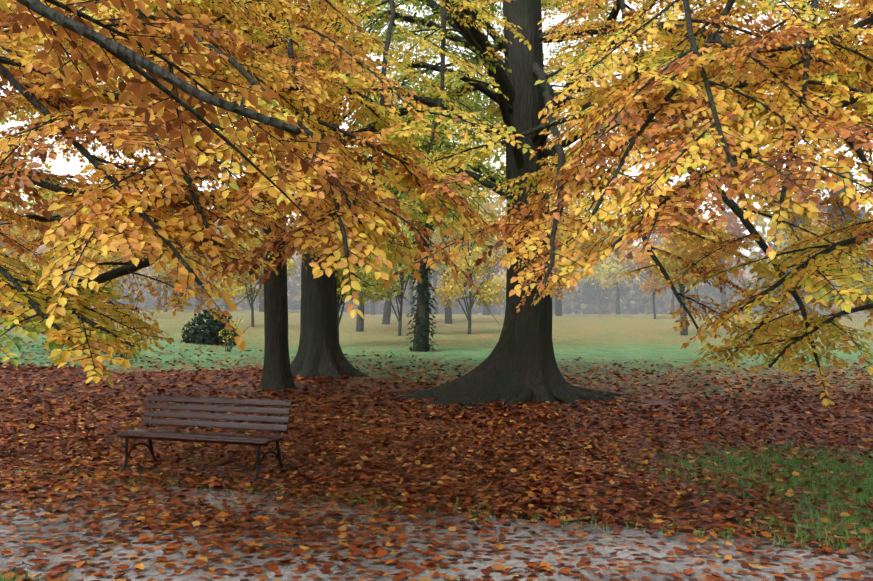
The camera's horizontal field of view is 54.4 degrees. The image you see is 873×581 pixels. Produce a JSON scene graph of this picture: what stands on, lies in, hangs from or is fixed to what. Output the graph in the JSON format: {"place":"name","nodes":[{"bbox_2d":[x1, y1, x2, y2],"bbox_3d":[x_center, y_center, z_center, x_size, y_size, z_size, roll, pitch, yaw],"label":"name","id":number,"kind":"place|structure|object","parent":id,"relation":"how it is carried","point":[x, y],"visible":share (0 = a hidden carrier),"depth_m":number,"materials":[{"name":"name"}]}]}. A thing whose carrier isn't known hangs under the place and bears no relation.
{"place":"outdoors","nodes":[
{"label":"outdoors","id":0,"kind":"place"},
{"bbox_2d":[0,310,872,541],"bbox_3d":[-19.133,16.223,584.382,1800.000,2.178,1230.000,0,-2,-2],"label":"ground","id":1,"kind":"structure","parent":0,"point":[621,339],"depth_m":21.85,"materials":[{"name":"plant"}]},
{"bbox_2d":[116,391,292,482],"bbox_3d":[-2.587,1.599,9.438,1.900,0.844,0.737,-1,-2,19],"label":"bench","id":2,"kind":"object","parent":1,"relation":"on","point":[150,435],"visible":0.92,"depth_m":9.50,"materials":[{"name":"brown wood"}]},
{"bbox_2d":[148,412,278,437],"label":"fallen leaves","id":3,"kind":"object","parent":2,"relation":"on","point":[214,431],"visible":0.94,"depth_m":9.48,"materials":[{"name":"brown plant"}]},
{"bbox_2d":[0,0,872,411],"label":"beech","id":4,"kind":"object","parent":1,"relation":"on","point":[18,18],"depth_m":5.96,"materials":[{"name":"yellow plant"}]},
{"bbox_2d":[0,337,872,580],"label":"fallen leaves","id":5,"kind":"object","parent":1,"relation":"on","point":[300,471],"visible":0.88,"depth_m":10.03,"materials":[{"name":"brown plant"}]},
{"bbox_2d":[0,440,872,580],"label":"grass","id":6,"kind":"structure","parent":1,"relation":"on","point":[867,471],"depth_m":8.52,"materials":[{"name":"green plant"}]},
{"bbox_2d":[0,66,872,358],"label":"park trees","id":7,"kind":"object","parent":1,"relation":"on","point":[585,296],"depth_m":84.90,"materials":[{"name":"plant"}]},
{"bbox_2d":[0,468,872,580],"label":"gravel path","id":8,"kind":"structure","parent":0,"point":[605,541],"depth_m":6.23,"materials":[{"name":"grey gravel"}]},
{"bbox_2d":[0,0,872,269],"label":"sky","id":9,"kind":"structure","parent":0,"point":[60,166],"materials":[{"name":"white"}]}
]}

